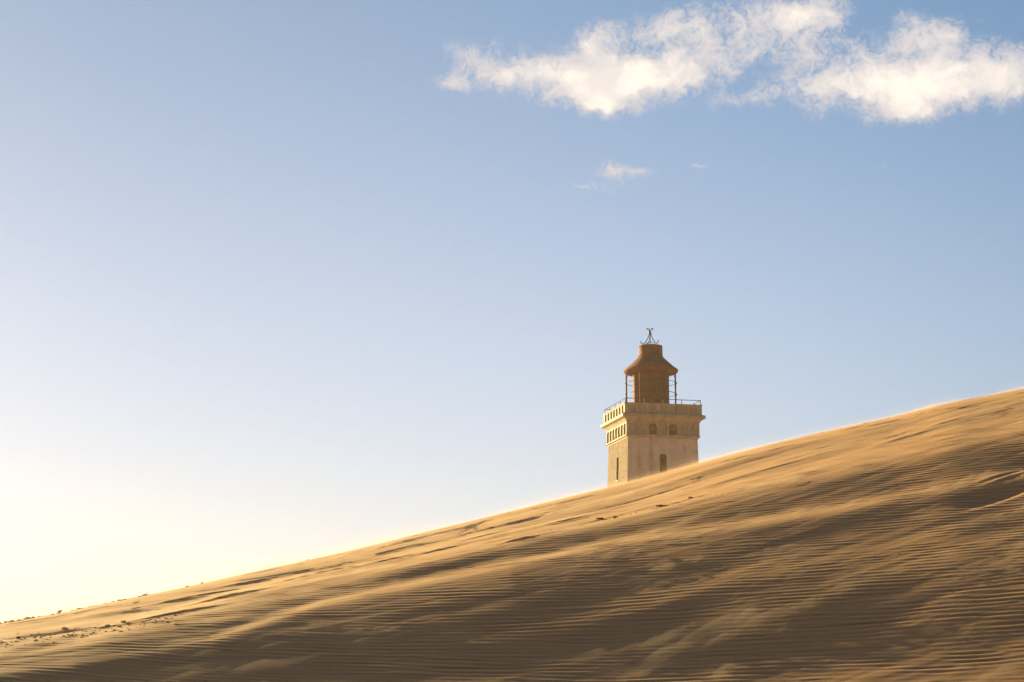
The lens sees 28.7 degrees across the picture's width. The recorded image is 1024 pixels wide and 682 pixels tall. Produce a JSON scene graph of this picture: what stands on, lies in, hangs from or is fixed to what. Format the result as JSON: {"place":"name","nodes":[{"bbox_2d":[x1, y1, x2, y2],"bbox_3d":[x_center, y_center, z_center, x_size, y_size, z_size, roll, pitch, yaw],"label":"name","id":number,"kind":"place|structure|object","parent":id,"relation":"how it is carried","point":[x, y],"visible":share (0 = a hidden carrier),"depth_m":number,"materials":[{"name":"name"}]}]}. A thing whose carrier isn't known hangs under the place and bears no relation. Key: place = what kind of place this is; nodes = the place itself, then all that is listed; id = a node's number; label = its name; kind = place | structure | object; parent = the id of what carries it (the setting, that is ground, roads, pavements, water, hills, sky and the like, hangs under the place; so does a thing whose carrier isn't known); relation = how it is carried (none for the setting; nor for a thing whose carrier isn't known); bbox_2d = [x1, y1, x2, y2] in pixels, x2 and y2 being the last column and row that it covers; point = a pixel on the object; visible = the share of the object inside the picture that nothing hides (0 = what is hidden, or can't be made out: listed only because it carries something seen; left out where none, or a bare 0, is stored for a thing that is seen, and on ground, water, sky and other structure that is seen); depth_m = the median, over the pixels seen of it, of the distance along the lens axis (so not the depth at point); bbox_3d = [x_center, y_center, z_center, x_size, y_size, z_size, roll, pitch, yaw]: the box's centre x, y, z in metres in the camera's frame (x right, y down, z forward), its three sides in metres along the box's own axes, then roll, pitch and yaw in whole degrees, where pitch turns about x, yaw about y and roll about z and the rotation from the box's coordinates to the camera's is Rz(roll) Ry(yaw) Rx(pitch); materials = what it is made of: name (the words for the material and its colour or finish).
{"place":"outdoors","nodes":[
{"label":"outdoors","id":0,"kind":"place"},
{"bbox_2d":[0,389,1023,681],"bbox_3d":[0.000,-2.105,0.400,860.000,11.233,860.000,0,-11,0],"label":"sand dune","id":1,"kind":"structure","parent":0,"point":[762,565],"depth_m":20.24,"materials":[{"name":"beige sand"}]},
{"bbox_2d":[0,395,990,645],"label":"rubble","id":2,"kind":"object","parent":1,"relation":"on","point":[25,618],"visible":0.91,"depth_m":19.65,"materials":[{"name":"stone"}]},
{"bbox_2d":[600,328,705,487],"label":"lighthouse","id":3,"kind":"object","parent":1,"relation":"on","point":[650,430],"visible":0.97,"depth_m":149.51,"materials":[{"name":"paint"}]},
{"bbox_2d":[649,424,656,433],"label":"window","id":4,"kind":"structure","parent":3,"relation":"in","point":[652,427],"depth_m":149.10,"materials":[{"name":"brick"}]},
{"bbox_2d":[660,454,665,473],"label":"window","id":5,"kind":"structure","parent":3,"relation":"in","point":[662,456],"depth_m":149.02,"materials":[{"name":"brick"}]},
{"bbox_2d":[669,424,676,434],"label":"window","id":6,"kind":"structure","parent":3,"relation":"in","point":[672,428],"depth_m":149.46,"materials":[{"name":"brick"}]},
{"bbox_2d":[0,0,1023,622],"label":"sky","id":7,"kind":"structure","parent":0,"point":[282,282],"materials":[{"name":"blue"}]}
]}

